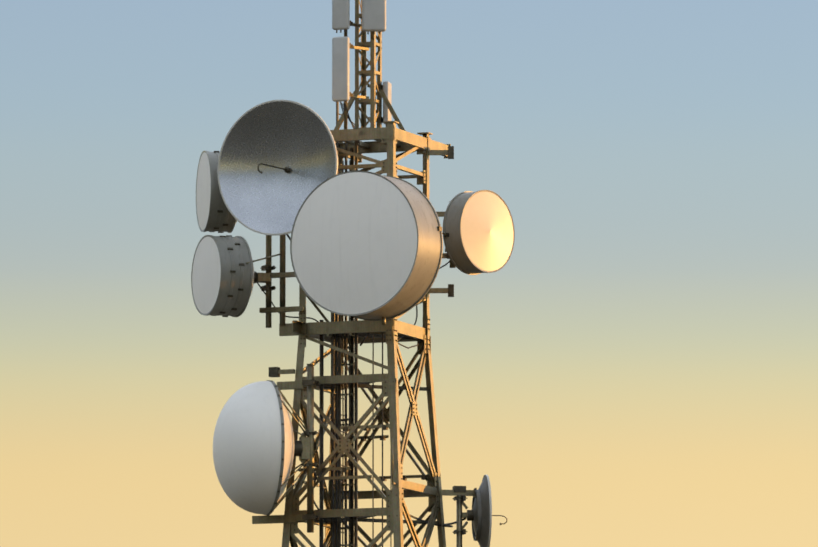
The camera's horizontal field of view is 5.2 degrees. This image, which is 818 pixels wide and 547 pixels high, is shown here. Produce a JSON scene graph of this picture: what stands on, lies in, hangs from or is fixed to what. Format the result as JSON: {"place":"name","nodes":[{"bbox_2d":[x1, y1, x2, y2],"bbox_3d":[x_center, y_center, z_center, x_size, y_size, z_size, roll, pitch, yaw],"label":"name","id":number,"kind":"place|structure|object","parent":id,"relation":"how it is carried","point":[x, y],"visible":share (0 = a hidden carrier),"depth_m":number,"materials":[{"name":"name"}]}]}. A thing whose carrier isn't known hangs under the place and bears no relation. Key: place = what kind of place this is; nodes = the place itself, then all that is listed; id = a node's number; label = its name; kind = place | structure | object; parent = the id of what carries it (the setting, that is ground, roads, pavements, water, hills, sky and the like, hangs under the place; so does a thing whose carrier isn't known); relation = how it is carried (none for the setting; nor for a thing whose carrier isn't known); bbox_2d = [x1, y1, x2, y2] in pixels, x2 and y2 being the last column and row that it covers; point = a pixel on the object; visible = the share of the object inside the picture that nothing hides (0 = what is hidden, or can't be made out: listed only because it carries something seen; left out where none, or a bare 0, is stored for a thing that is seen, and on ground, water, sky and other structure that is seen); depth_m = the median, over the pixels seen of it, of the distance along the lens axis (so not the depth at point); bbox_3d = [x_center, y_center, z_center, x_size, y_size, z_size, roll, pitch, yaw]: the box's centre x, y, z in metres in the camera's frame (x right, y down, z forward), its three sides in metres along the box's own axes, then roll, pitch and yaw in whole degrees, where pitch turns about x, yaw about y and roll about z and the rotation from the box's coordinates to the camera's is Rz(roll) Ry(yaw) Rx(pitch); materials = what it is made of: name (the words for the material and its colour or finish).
{"place":"outdoors","nodes":[
{"label":"outdoors","id":0,"kind":"place"},
{"bbox_2d":[0,0,817,546],"label":"sky","id":1,"kind":"structure","parent":0,"point":[640,367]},
{"label":"ground","id":2,"kind":"structure","parent":0,"visible":0},
{"bbox_2d":[279,102,450,546],"bbox_3d":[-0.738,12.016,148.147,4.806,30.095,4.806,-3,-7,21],"label":"lattice tower","id":3,"kind":"structure","parent":2,"relation":"on","point":[391,139],"depth_m":148.79,"materials":[{"name":"metal"}]},
{"bbox_2d":[327,141,357,546],"bbox_3d":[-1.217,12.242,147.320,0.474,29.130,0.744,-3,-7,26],"label":"cable ladder","id":4,"kind":"object","parent":3,"relation":"attached to","point":[356,163],"visible":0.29,"depth_m":148.76,"materials":[{"name":"metal"}]},
{"bbox_2d":[332,160,353,546],"bbox_3d":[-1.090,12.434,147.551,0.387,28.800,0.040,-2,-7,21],"label":"feeder cables","id":5,"kind":"object","parent":3,"relation":"attached to","point":[334,543],"visible":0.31,"depth_m":148.69,"materials":[{"name":"grey plastic"}]},
{"bbox_2d":[257,234,465,526],"bbox_3d":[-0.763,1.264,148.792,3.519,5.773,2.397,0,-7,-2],"label":"cables","id":6,"kind":"object","parent":3,"relation":"attached to","point":[412,516],"visible":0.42,"depth_m":149.18,"materials":[{"name":"black rubber"}]},
{"bbox_2d":[246,146,476,546],"bbox_3d":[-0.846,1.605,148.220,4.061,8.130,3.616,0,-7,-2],"label":"antenna mounting brackets","id":7,"kind":"object","parent":3,"relation":"attached to","point":[459,493],"visible":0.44,"depth_m":148.85,"materials":[{"name":"grey metal"}]},
{"bbox_2d":[196,151,236,232],"bbox_3d":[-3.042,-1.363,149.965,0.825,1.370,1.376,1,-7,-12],"label":"drum antenna","id":8,"kind":"object","parent":7,"relation":"attached to","point":[213,213],"visible":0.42,"depth_m":149.54,"materials":[{"name":"paint"}]},
{"bbox_2d":[191,235,256,316],"bbox_3d":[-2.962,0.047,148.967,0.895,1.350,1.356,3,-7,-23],"label":"drum antenna","id":9,"kind":"object","parent":7,"relation":"attached to","point":[223,277],"visible":1,"depth_m":148.50,"materials":[{"name":"paint"}]},
{"bbox_2d":[213,380,302,515],"bbox_3d":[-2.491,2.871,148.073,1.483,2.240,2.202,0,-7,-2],"label":"dish antenna","id":10,"kind":"object","parent":7,"relation":"attached to","point":[257,448],"visible":0.96,"depth_m":147.28,"materials":[{"name":"paint"}]},
{"bbox_2d":[217,100,337,235],"bbox_3d":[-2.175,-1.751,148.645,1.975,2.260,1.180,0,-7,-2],"label":"dish antenna","id":11,"kind":"object","parent":7,"relation":"attached to","point":[277,162],"visible":0.88,"depth_m":148.92,"materials":[{"name":"metal"}]},
{"bbox_2d":[290,170,442,320],"bbox_3d":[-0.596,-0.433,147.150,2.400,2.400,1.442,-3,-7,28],"label":"drum antenna","id":12,"kind":"object","parent":7,"relation":"attached to","point":[366,245],"visible":1,"depth_m":146.53,"materials":[{"name":"paint"}]},
{"bbox_2d":[443,190,514,274],"bbox_3d":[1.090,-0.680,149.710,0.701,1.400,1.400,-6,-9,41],"label":"antenna","id":13,"kind":"object","parent":7,"relation":"attached to","point":[478,226],"visible":0.98,"depth_m":149.38,"materials":[{"name":"paint"}]},
{"bbox_2d":[467,475,506,546],"bbox_3d":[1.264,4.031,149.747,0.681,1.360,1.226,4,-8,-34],"label":"dish antenna","id":14,"kind":"object","parent":7,"relation":"attached to","point":[480,515],"visible":0.92,"depth_m":149.37,"materials":[{"name":"metal"}]},
{"bbox_2d":[334,0,404,130],"bbox_3d":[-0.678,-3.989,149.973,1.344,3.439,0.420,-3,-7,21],"label":"antenna mast","id":15,"kind":"object","parent":3,"relation":"on","point":[372,73],"visible":0.69,"depth_m":149.82,"materials":[{"name":"metal"}]},
{"bbox_2d":[332,0,361,36],"bbox_3d":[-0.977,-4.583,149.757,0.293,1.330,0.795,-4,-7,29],"label":"panel","id":16,"kind":"object","parent":15,"relation":"attached to","point":[341,20],"visible":0.94,"depth_m":149.39,"materials":[{"name":"plastic"}]},
{"bbox_2d":[340,103,359,144],"bbox_3d":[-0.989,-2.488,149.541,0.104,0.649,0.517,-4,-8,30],"label":"mast jumpers","id":17,"kind":"object","parent":15,"relation":"attached to","point":[345,108],"visible":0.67,"depth_m":149.48,"materials":[{"name":"grey"}]},
{"bbox_2d":[332,30,368,128],"bbox_3d":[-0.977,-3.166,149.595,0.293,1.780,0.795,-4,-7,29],"label":"panel","id":18,"kind":"object","parent":15,"relation":"attached to","point":[342,47],"visible":0.96,"depth_m":149.29,"materials":[{"name":"plastic"}]},
{"bbox_2d":[362,0,385,39],"bbox_3d":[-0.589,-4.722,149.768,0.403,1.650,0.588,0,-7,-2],"label":"panel","id":19,"kind":"object","parent":15,"relation":"attached to","point":[373,16],"visible":0.98,"depth_m":149.44,"materials":[{"name":"plastic"}]},
{"bbox_2d":[367,76,391,127],"bbox_3d":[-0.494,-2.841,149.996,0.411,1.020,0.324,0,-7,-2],"label":"panel","id":20,"kind":"object","parent":15,"relation":"attached to","point":[387,90],"visible":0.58,"depth_m":149.91,"materials":[{"name":"plastic"}]}
]}

